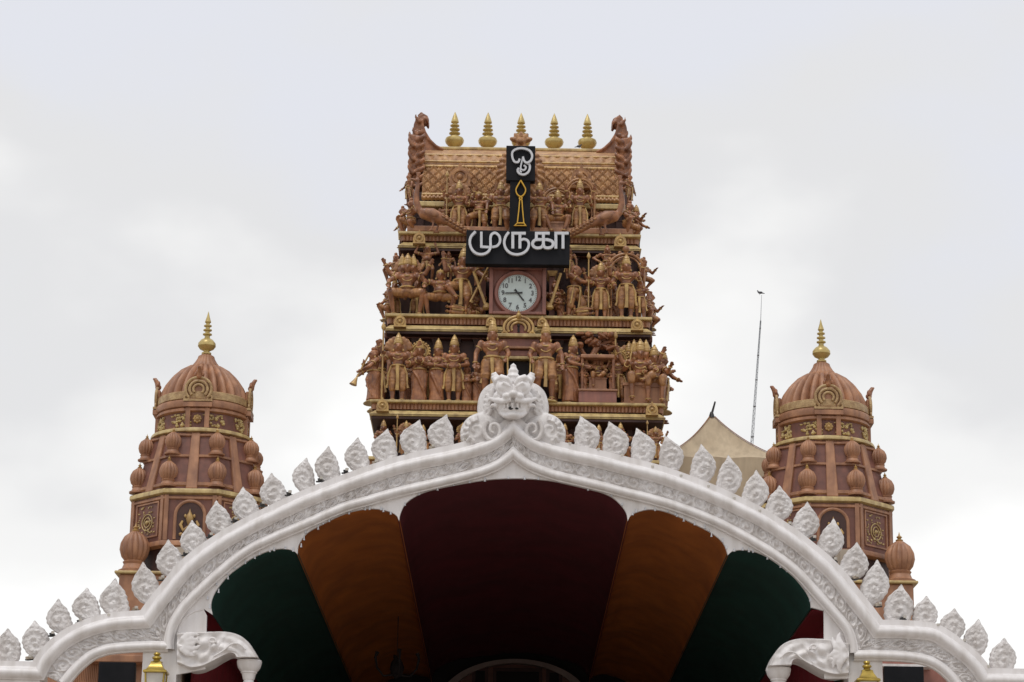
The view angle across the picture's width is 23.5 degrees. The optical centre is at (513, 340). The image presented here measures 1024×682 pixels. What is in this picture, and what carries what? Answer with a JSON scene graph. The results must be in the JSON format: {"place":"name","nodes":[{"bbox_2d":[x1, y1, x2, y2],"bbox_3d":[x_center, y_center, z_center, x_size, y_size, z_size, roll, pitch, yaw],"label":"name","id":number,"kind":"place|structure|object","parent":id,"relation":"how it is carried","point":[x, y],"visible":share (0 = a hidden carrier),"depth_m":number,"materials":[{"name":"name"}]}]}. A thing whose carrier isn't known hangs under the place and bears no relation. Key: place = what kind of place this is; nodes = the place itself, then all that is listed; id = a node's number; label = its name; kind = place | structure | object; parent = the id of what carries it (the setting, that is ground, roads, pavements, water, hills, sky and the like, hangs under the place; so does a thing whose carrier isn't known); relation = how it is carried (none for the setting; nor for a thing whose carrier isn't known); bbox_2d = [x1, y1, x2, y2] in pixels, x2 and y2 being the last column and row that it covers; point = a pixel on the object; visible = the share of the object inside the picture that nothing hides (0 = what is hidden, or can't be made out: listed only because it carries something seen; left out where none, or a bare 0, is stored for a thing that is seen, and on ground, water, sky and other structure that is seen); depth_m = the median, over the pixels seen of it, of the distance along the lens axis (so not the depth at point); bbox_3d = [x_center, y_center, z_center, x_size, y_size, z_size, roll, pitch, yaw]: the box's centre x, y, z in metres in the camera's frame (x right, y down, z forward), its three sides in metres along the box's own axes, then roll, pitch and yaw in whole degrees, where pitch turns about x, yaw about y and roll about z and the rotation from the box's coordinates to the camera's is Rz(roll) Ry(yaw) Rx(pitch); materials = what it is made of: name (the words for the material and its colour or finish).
{"place":"outdoors","nodes":[
{"label":"outdoors","id":0,"kind":"place"},
{"bbox_2d":[0,0,1023,668],"label":"sky","id":1,"kind":"structure","parent":0,"point":[857,166],"materials":[{"name":"white"}]},
{"label":"forecourt paving","id":2,"kind":"structure","parent":0,"visible":0},
{"bbox_2d":[47,653,142,681],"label":"side bay wall","id":3,"kind":"structure","parent":2,"relation":"on","point":[89,673],"depth_m":36.09,"materials":[{"name":"paint"}]},
{"bbox_2d":[98,662,136,681],"bbox_3d":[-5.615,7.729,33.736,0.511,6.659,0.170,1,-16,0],"label":"screen","id":4,"kind":"object","parent":2,"relation":"on","point":[117,672],"visible":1,"depth_m":34.53,"materials":[{"name":"metal"}]},
{"bbox_2d":[114,312,267,610],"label":"domed tower","id":5,"kind":"structure","parent":2,"relation":"on","point":[200,453],"depth_m":46.30,"materials":[{"name":"brown stone"}]},
{"bbox_2d":[388,653,624,681],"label":"porch rear wall","id":6,"kind":"structure","parent":2,"relation":"on","point":[522,667],"depth_m":44.68,"materials":[{"name":"paint"}]},
{"bbox_2d":[472,667,487,681],"bbox_3d":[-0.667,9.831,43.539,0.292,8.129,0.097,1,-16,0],"label":"door","id":7,"kind":"structure","parent":6,"relation":"in","point":[481,675],"depth_m":44.57,"materials":[{"name":"brown paint"}]},
{"bbox_2d":[493,668,541,681],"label":"door","id":8,"kind":"structure","parent":6,"relation":"in","point":[499,674],"depth_m":44.59,"materials":[{"name":"brown paint"}]},
{"bbox_2d":[546,669,561,681],"bbox_3d":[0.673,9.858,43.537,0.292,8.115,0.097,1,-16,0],"label":"door","id":9,"kind":"structure","parent":6,"relation":"in","point":[551,676],"depth_m":44.57,"materials":[{"name":"brown paint"}]},
{"bbox_2d":[0,363,1023,681],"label":"entrance arch","id":10,"kind":"structure","parent":2,"relation":"on","point":[512,429],"depth_m":30.54,"materials":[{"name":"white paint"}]},
{"bbox_2d":[143,652,168,681],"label":"lantern","id":11,"kind":"object","parent":10,"relation":"attached to","point":[154,671],"visible":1,"depth_m":29.75,"materials":[{"name":"gold metal"}]},
{"bbox_2d":[191,610,256,681],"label":"side curtain","id":12,"kind":"object","parent":10,"relation":"hanging from","point":[228,671],"visible":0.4,"depth_m":33.40,"materials":[{"name":"fabric"}]},
{"bbox_2d":[207,546,351,681],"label":"ceiling cloth","id":13,"kind":"object","parent":10,"relation":"hanging from","point":[266,606],"visible":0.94,"depth_m":34.34,"materials":[{"name":"fabric"}]},
{"bbox_2d":[297,506,431,681],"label":"ceiling cloth","id":14,"kind":"object","parent":10,"relation":"hanging from","point":[355,566],"visible":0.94,"depth_m":35.60,"materials":[{"name":"fabric"}]},
{"bbox_2d":[374,616,419,678],"bbox_3d":[-1.756,4.624,37.147,0.507,0.945,0.507,-11,-19,35],"label":"hanging lamp","id":15,"kind":"object","parent":14,"relation":"hanging from","point":[396,668],"visible":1,"depth_m":37.01,"materials":[{"name":"metal"}]},
{"bbox_2d":[398,476,628,681],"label":"ceiling cloth","id":16,"kind":"object","parent":10,"relation":"hanging from","point":[509,566],"visible":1,"depth_m":35.96,"materials":[{"name":"red fabric"}]},
{"bbox_2d":[589,507,727,681],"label":"ceiling cloth","id":17,"kind":"object","parent":10,"relation":"hanging from","point":[668,568],"visible":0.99,"depth_m":35.71,"materials":[{"name":"fabric"}]},
{"bbox_2d":[669,547,810,681],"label":"ceiling cloth","id":18,"kind":"object","parent":10,"relation":"hanging from","point":[756,610],"visible":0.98,"depth_m":34.34,"materials":[{"name":"fabric"}]},
{"bbox_2d":[760,610,833,681],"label":"side curtain","id":19,"kind":"object","parent":10,"relation":"hanging from","point":[811,625],"visible":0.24,"depth_m":32.25,"materials":[{"name":"fabric"}]},
{"bbox_2d":[854,661,880,681],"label":"lantern","id":20,"kind":"object","parent":10,"relation":"attached to","point":[867,674],"visible":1,"depth_m":29.80,"materials":[{"name":"gold metal"}]},
{"bbox_2d":[761,320,917,619],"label":"domed tower","id":21,"kind":"structure","parent":2,"relation":"on","point":[825,459],"depth_m":46.31,"materials":[{"name":"brown stone"}]},
{"bbox_2d":[883,666,923,681],"bbox_3d":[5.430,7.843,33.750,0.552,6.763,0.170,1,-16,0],"label":"screen","id":22,"kind":"object","parent":2,"relation":"on","point":[903,673],"visible":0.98,"depth_m":34.57,"materials":[{"name":"metal"}]},
{"bbox_2d":[882,662,946,681],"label":"side bay wall","id":23,"kind":"structure","parent":2,"relation":"on","point":[930,675],"depth_m":36.25,"materials":[{"name":"paint"}]},
{"label":"ground","id":24,"kind":"structure","parent":0,"visible":0},
{"bbox_2d":[368,112,665,464],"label":"temple tower","id":25,"kind":"structure","parent":24,"relation":"on","point":[483,167],"depth_m":50.68,"materials":[{"name":"stone"}]},
{"bbox_2d":[349,347,380,406],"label":"statue","id":26,"kind":"object","parent":25,"relation":"on","point":[373,376],"visible":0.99,"depth_m":48.41,"materials":[{"name":"brown stone"}]},
{"bbox_2d":[358,339,391,412],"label":"statue","id":27,"kind":"object","parent":25,"relation":"on","point":[389,362],"visible":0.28,"depth_m":49.02,"materials":[{"name":"brown stone"}]},
{"bbox_2d":[373,420,392,438],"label":"statue","id":28,"kind":"object","parent":25,"relation":"on","point":[383,428],"visible":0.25,"depth_m":47.64,"materials":[{"name":"brown stone"}]},
{"bbox_2d":[376,286,391,322],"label":"statue","id":29,"kind":"object","parent":25,"relation":"on","point":[381,307],"visible":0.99,"depth_m":49.99,"materials":[{"name":"brown stone"}]},
{"bbox_2d":[382,253,400,284],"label":"statue","id":30,"kind":"object","parent":25,"relation":"attached to","point":[395,260],"visible":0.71,"depth_m":50.51,"materials":[{"name":"brown stone"}]},
{"bbox_2d":[384,280,401,312],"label":"statue","id":31,"kind":"object","parent":25,"relation":"on","point":[397,302],"visible":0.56,"depth_m":50.16,"materials":[{"name":"brown stone"}]},
{"bbox_2d":[376,322,421,399],"bbox_3d":[-2.282,0.444,48.584,0.915,1.632,0.474,1,-16,0],"label":"statue","id":32,"kind":"object","parent":25,"relation":"on","point":[398,348],"visible":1,"depth_m":48.55,"materials":[{"name":"orange stone"}]},
{"bbox_2d":[393,206,406,247],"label":"statue","id":33,"kind":"object","parent":25,"relation":"on","point":[402,209],"visible":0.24,"depth_m":51.93,"materials":[{"name":"brown stone"}]},
{"bbox_2d":[393,414,411,454],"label":"statue","id":34,"kind":"object","parent":25,"relation":"on","point":[402,427],"visible":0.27,"depth_m":47.64,"materials":[{"name":"brown stone"}]},
{"bbox_2d":[396,198,416,230],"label":"statue","id":35,"kind":"object","parent":25,"relation":"on","point":[410,212],"visible":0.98,"depth_m":51.10,"materials":[{"name":"brown stone"}]},
{"bbox_2d":[399,173,413,205],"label":"statue","id":36,"kind":"object","parent":25,"relation":"attached to","point":[407,187],"visible":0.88,"depth_m":52.12,"materials":[{"name":"brown stone"}]},
{"bbox_2d":[381,253,433,313],"bbox_3d":[-2.162,-1.143,49.841,1.083,1.394,0.537,1,-16,0],"label":"statue","id":37,"kind":"object","parent":25,"relation":"on","point":[406,273],"visible":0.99,"depth_m":49.87,"materials":[{"name":"brown stone"}]},
{"bbox_2d":[404,364,412,399],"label":"statue","id":38,"kind":"object","parent":25,"relation":"on","point":[407,394],"visible":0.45,"depth_m":48.85,"materials":[{"name":"brown stone"}]},
{"bbox_2d":[403,279,426,313],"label":"statue","id":39,"kind":"object","parent":25,"relation":"on","point":[414,302],"visible":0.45,"depth_m":50.25,"materials":[{"name":"brown stone"}]},
{"bbox_2d":[406,338,432,399],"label":"statue","id":40,"kind":"object","parent":25,"relation":"on","point":[419,376],"visible":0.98,"depth_m":48.52,"materials":[{"name":"brown stone"}]},
{"bbox_2d":[414,242,439,281],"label":"statue","id":41,"kind":"object","parent":25,"relation":"attached to","point":[426,254],"visible":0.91,"depth_m":50.44,"materials":[{"name":"brown stone"}]},
{"bbox_2d":[426,353,431,397],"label":"statue","id":42,"kind":"object","parent":25,"relation":"on","point":[427,389],"visible":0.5,"depth_m":48.86,"materials":[{"name":"brown stone"}]},
{"bbox_2d":[418,338,447,399],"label":"statue","id":43,"kind":"object","parent":25,"relation":"on","point":[436,372],"visible":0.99,"depth_m":48.51,"materials":[{"name":"brown stone"}]},
{"bbox_2d":[417,267,455,313],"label":"statue","id":44,"kind":"object","parent":25,"relation":"on","point":[439,293],"visible":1,"depth_m":49.78,"materials":[{"name":"brown stone"}]},
{"bbox_2d":[411,172,469,234],"bbox_3d":[-1.462,-2.795,50.686,1.388,1.428,0.313,1,-16,0],"label":"peacock","id":45,"kind":"object","parent":25,"relation":"on","point":[433,216],"visible":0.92,"depth_m":50.53,"materials":[{"name":"brown stone"}]},
{"bbox_2d":[438,203,451,225],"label":"statue","id":46,"kind":"object","parent":25,"relation":"on","point":[444,210],"visible":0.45,"depth_m":51.46,"materials":[{"name":"brown stone"}]},
{"bbox_2d":[438,251,455,280],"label":"statue","id":47,"kind":"object","parent":25,"relation":"attached to","point":[449,260],"visible":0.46,"depth_m":50.52,"materials":[{"name":"brown stone"}]},
{"bbox_2d":[438,334,469,400],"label":"statue","id":48,"kind":"object","parent":25,"relation":"on","point":[453,376],"visible":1,"depth_m":48.48,"materials":[{"name":"brown stone"}]},
{"bbox_2d":[454,423,462,442],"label":"statue","id":49,"kind":"object","parent":25,"relation":"on","point":[458,429],"visible":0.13,"depth_m":47.64,"materials":[{"name":"brown stone"}]},
{"bbox_2d":[441,171,478,225],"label":"statue","id":50,"kind":"object","parent":25,"relation":"on","point":[457,193],"visible":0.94,"depth_m":51.23,"materials":[{"name":"brown stone"}]},
{"bbox_2d":[445,304,480,314],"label":"statue","id":51,"kind":"object","parent":25,"relation":"on","point":[458,309],"visible":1,"depth_m":49.60,"materials":[{"name":"brown stone"}]},
{"bbox_2d":[441,246,489,307],"bbox_3d":[-0.938,-1.206,49.833,1.094,1.545,0.631,1,-16,0],"label":"statue","id":52,"kind":"object","parent":25,"relation":"on","point":[462,272],"visible":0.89,"depth_m":49.81,"materials":[{"name":"brown stone"}]},
{"bbox_2d":[461,367,474,400],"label":"statue","id":53,"kind":"object","parent":25,"relation":"on","point":[466,392],"visible":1,"depth_m":48.48,"materials":[{"name":"brown stone"}]},
{"bbox_2d":[466,195,476,226],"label":"statue","id":54,"kind":"object","parent":25,"relation":"on","point":[469,210],"visible":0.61,"depth_m":51.43,"materials":[{"name":"brown stone"}]},
{"bbox_2d":[471,363,481,400],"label":"statue","id":55,"kind":"object","parent":25,"relation":"on","point":[476,389],"visible":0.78,"depth_m":48.53,"materials":[{"name":"brown stone"}]},
{"bbox_2d":[469,287,486,314],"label":"statue","id":56,"kind":"object","parent":25,"relation":"on","point":[476,300],"visible":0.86,"depth_m":49.98,"materials":[{"name":"brown stone"}]},
{"bbox_2d":[464,190,492,226],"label":"statue","id":57,"kind":"object","parent":25,"relation":"on","point":[479,204],"visible":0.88,"depth_m":51.15,"materials":[{"name":"brown stone"}]},
{"bbox_2d":[472,271,488,309],"bbox_3d":[-0.646,-1.020,49.574,0.399,0.814,0.180,1,-16,0],"label":"carved pole","id":58,"kind":"object","parent":25,"relation":"on","point":[485,306],"visible":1,"depth_m":49.53,"materials":[{"name":"gold metal"}]},
{"bbox_2d":[472,319,510,389],"bbox_3d":[-0.394,0.369,48.339,0.799,1.701,0.436,-2,-16,9],"label":"statue","id":59,"kind":"object","parent":25,"relation":"on","point":[492,348],"visible":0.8,"depth_m":48.29,"materials":[{"name":"brown stone"}]},
{"bbox_2d":[484,181,509,229],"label":"statue","id":60,"kind":"object","parent":25,"relation":"on","point":[500,210],"visible":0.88,"depth_m":51.01,"materials":[{"name":"brown stone"}]},
{"bbox_2d":[465,230,569,267],"bbox_3d":[0.076,-1.716,49.908,2.089,0.719,1.344,1,-16,0],"label":"name board","id":61,"kind":"object","parent":25,"relation":"attached to","point":[519,249],"visible":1,"depth_m":49.33,"materials":[{"name":"metal"}]},
{"bbox_2d":[489,267,545,315],"bbox_3d":[0.074,-0.838,50.045,1.141,1.030,1.200,1,-16,0],"label":"clock","id":62,"kind":"object","parent":25,"relation":"attached to","point":[512,291],"visible":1,"depth_m":49.50,"materials":[{"name":"ceramic"}]},
{"bbox_2d":[506,146,534,230],"bbox_3d":[0.128,-2.939,51.202,0.601,1.877,1.526,1,-16,0],"label":"symbol board","id":63,"kind":"object","parent":25,"relation":"attached to","point":[520,169],"visible":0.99,"depth_m":50.59,"materials":[{"name":"metal"}]},
{"bbox_2d":[530,182,554,229],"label":"statue","id":64,"kind":"object","parent":25,"relation":"on","point":[538,210],"visible":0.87,"depth_m":51.01,"materials":[{"name":"brown stone"}]},
{"bbox_2d":[527,321,564,401],"bbox_3d":[0.611,0.392,48.327,0.783,1.678,0.459,1,-16,0],"label":"statue","id":65,"kind":"object","parent":25,"relation":"on","point":[545,364],"visible":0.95,"depth_m":48.25,"materials":[{"name":"brown stone"}]},
{"bbox_2d":[546,273,561,309],"bbox_3d":[0.799,-1.002,49.574,0.340,0.780,0.180,1,-16,0],"label":"carved pole","id":66,"kind":"object","parent":25,"relation":"on","point":[549,306],"visible":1,"depth_m":49.53,"materials":[{"name":"gold metal"}]},
{"bbox_2d":[542,354,566,401],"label":"statue","id":67,"kind":"object","parent":25,"relation":"on","point":[559,387],"visible":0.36,"depth_m":48.84,"materials":[{"name":"brown stone"}]},
{"bbox_2d":[546,280,566,315],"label":"statue","id":68,"kind":"object","parent":25,"relation":"on","point":[555,306],"visible":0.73,"depth_m":50.01,"materials":[{"name":"brown stone"}]},
{"bbox_2d":[540,181,574,231],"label":"statue","id":69,"kind":"object","parent":25,"relation":"on","point":[558,218],"visible":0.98,"depth_m":51.15,"materials":[{"name":"brown stone"}]},
{"bbox_2d":[554,292,566,315],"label":"statue","id":70,"kind":"object","parent":25,"relation":"on","point":[561,300],"visible":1,"depth_m":49.80,"materials":[{"name":"brown stone"}]},
{"bbox_2d":[564,424,573,442],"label":"statue","id":71,"kind":"object","parent":25,"relation":"on","point":[567,438],"visible":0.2,"depth_m":47.62,"materials":[{"name":"brown stone"}]},
{"bbox_2d":[564,247,577,279],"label":"statue","id":72,"kind":"object","parent":25,"relation":"attached to","point":[572,256],"visible":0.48,"depth_m":50.42,"materials":[{"name":"brown stone"}]},
{"bbox_2d":[563,305,594,315],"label":"statue","id":73,"kind":"object","parent":25,"relation":"on","point":[581,311],"visible":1,"depth_m":49.58,"materials":[{"name":"brown stone"}]},
{"bbox_2d":[562,172,596,227],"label":"statue","id":74,"kind":"object","parent":25,"relation":"on","point":[579,212],"visible":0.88,"depth_m":51.29,"materials":[{"name":"brown stone"}]},
{"bbox_2d":[566,265,595,315],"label":"statue","id":75,"kind":"object","parent":25,"relation":"on","point":[574,291],"visible":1,"depth_m":49.73,"materials":[{"name":"brown stone"}]},
{"bbox_2d":[562,335,602,401],"bbox_3d":[1.319,0.576,48.548,0.893,1.460,0.447,0,-16,2],"label":"statue","id":76,"kind":"object","parent":25,"relation":"on","point":[570,372],"visible":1,"depth_m":48.39,"materials":[{"name":"brown stone"}]},
{"bbox_2d":[583,287,591,315],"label":"statue","id":77,"kind":"object","parent":25,"relation":"on","point":[585,295],"visible":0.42,"depth_m":50.20,"materials":[{"name":"brown stone"}]},
{"bbox_2d":[575,331,617,382],"bbox_3d":[1.647,0.480,48.999,0.849,1.509,0.513,1,-16,0],"label":"carved tree","id":78,"kind":"object","parent":25,"relation":"on","point":[606,340],"visible":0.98,"depth_m":49.05,"materials":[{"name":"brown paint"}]},
{"bbox_2d":[566,175,627,237],"bbox_3d":[1.677,-2.748,50.686,1.346,1.428,0.313,1,-16,0],"label":"peacock","id":79,"kind":"object","parent":25,"relation":"on","point":[601,219],"visible":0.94,"depth_m":50.53,"materials":[{"name":"brown stone"}]},
{"bbox_2d":[577,389,617,402],"bbox_3d":[1.637,1.167,48.503,0.781,0.274,0.740,1,-16,0],"label":"pedestal","id":80,"kind":"object","parent":25,"relation":"on","point":[599,395],"visible":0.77,"depth_m":48.18,"materials":[{"name":"stone"}]},
{"bbox_2d":[579,367,588,388],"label":"statue","id":81,"kind":"object","parent":80,"relation":"on","point":[585,379],"visible":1,"depth_m":48.52,"materials":[{"name":"brown stone"}]},
{"bbox_2d":[580,354,614,388],"bbox_3d":[1.650,0.676,48.736,0.678,0.701,0.600,1,-16,0],"label":"carved canopy","id":82,"kind":"object","parent":80,"relation":"on","point":[605,358],"visible":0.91,"depth_m":48.53,"materials":[{"name":"stone"}]},
{"bbox_2d":[585,353,610,388],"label":"statue","id":83,"kind":"object","parent":80,"relation":"on","point":[597,379],"visible":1,"depth_m":48.56,"materials":[{"name":"brown stone"}]},
{"bbox_2d":[607,368,616,388],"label":"statue","id":84,"kind":"object","parent":80,"relation":"on","point":[610,380],"visible":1,"depth_m":48.52,"materials":[{"name":"brown stone"}]},
{"bbox_2d":[596,424,602,449],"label":"statue","id":85,"kind":"object","parent":25,"relation":"on","point":[600,445],"visible":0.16,"depth_m":47.60,"materials":[{"name":"brown stone"}]},
{"bbox_2d":[582,252,619,315],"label":"statue","id":86,"kind":"object","parent":25,"relation":"on","point":[597,274],"visible":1,"depth_m":49.82,"materials":[{"name":"brown stone"}]},
{"bbox_2d":[592,245,622,271],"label":"statue","id":87,"kind":"object","parent":25,"relation":"attached to","point":[606,255],"visible":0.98,"depth_m":50.30,"materials":[{"name":"brown stone"}]},
{"bbox_2d":[612,286,618,316],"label":"statue","id":88,"kind":"object","parent":25,"relation":"on","point":[615,311],"visible":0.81,"depth_m":50.03,"materials":[{"name":"brown stone"}]},
{"bbox_2d":[608,330,630,374],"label":"statue","id":89,"kind":"object","parent":25,"relation":"on","point":[626,347],"visible":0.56,"depth_m":49.06,"materials":[{"name":"brown stone"}]},
{"bbox_2d":[605,344,634,402],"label":"statue","id":90,"kind":"object","parent":25,"relation":"on","point":[620,378],"visible":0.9,"depth_m":48.69,"materials":[{"name":"brown stone"}]},
{"bbox_2d":[605,246,647,316],"bbox_3d":[2.275,-1.196,49.844,0.896,1.620,0.481,1,-16,0],"label":"statue","id":91,"kind":"object","parent":25,"relation":"on","point":[626,294],"visible":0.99,"depth_m":49.84,"materials":[{"name":"orange stone"}]},
{"bbox_2d":[624,173,635,203],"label":"statue","id":92,"kind":"object","parent":25,"relation":"attached to","point":[629,189],"visible":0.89,"depth_m":52.12,"materials":[{"name":"brown stone"}]},
{"bbox_2d":[622,201,646,234],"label":"statue","id":93,"kind":"object","parent":25,"relation":"on","point":[628,223],"visible":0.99,"depth_m":51.11,"materials":[{"name":"brown stone"}]},
{"bbox_2d":[615,339,666,402],"bbox_3d":[2.497,0.609,48.533,1.038,1.425,0.770,1,-16,0],"label":"statue","id":94,"kind":"object","parent":25,"relation":"on","point":[634,391],"visible":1,"depth_m":48.46,"materials":[{"name":"orange stone"}]},
{"bbox_2d":[633,205,649,249],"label":"statue","id":95,"kind":"object","parent":25,"relation":"on","point":[636,211],"visible":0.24,"depth_m":51.87,"materials":[{"name":"brown stone"}]},
{"bbox_2d":[633,283,650,316],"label":"statue","id":96,"kind":"object","parent":25,"relation":"on","point":[641,299],"visible":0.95,"depth_m":49.76,"materials":[{"name":"brown stone"}]},
{"bbox_2d":[637,257,657,289],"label":"statue","id":97,"kind":"object","parent":25,"relation":"attached to","point":[650,280],"visible":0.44,"depth_m":50.83,"materials":[{"name":"brown stone"}]},
{"bbox_2d":[646,291,656,335],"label":"statue","id":98,"kind":"object","parent":25,"relation":"on","point":[654,312],"visible":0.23,"depth_m":50.77,"materials":[{"name":"brown stone"}]},
{"bbox_2d":[645,295,664,331],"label":"statue","id":99,"kind":"object","parent":25,"relation":"on","point":[651,308],"visible":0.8,"depth_m":50.17,"materials":[{"name":"brown stone"}]},
{"bbox_2d":[643,420,668,459],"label":"statue","id":100,"kind":"object","parent":25,"relation":"on","point":[655,434],"visible":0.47,"depth_m":47.63,"materials":[{"name":"brown stone"}]},
{"bbox_2d":[640,344,673,409],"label":"statue","id":101,"kind":"object","parent":25,"relation":"on","point":[660,379],"visible":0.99,"depth_m":48.40,"materials":[{"name":"brown stone"}]},
{"bbox_2d":[658,351,682,415],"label":"statue","id":102,"kind":"object","parent":25,"relation":"on","point":[665,361],"visible":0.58,"depth_m":48.91,"materials":[{"name":"brown stone"}]},
{"bbox_2d":[678,401,766,496],"bbox_3d":[4.259,8.314,49.845,2.976,14.643,1.944,1,-16,0],"label":"tent","id":103,"kind":"object","parent":24,"relation":"on","point":[720,442],"visible":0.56,"depth_m":51.04,"materials":[{"name":"beige fabric"}]},
{"bbox_2d":[750,295,761,444],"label":"radio mast","id":104,"kind":"object","parent":24,"relation":"on","point":[754,407],"visible":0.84,"depth_m":77.64,"materials":[{"name":"metal"}]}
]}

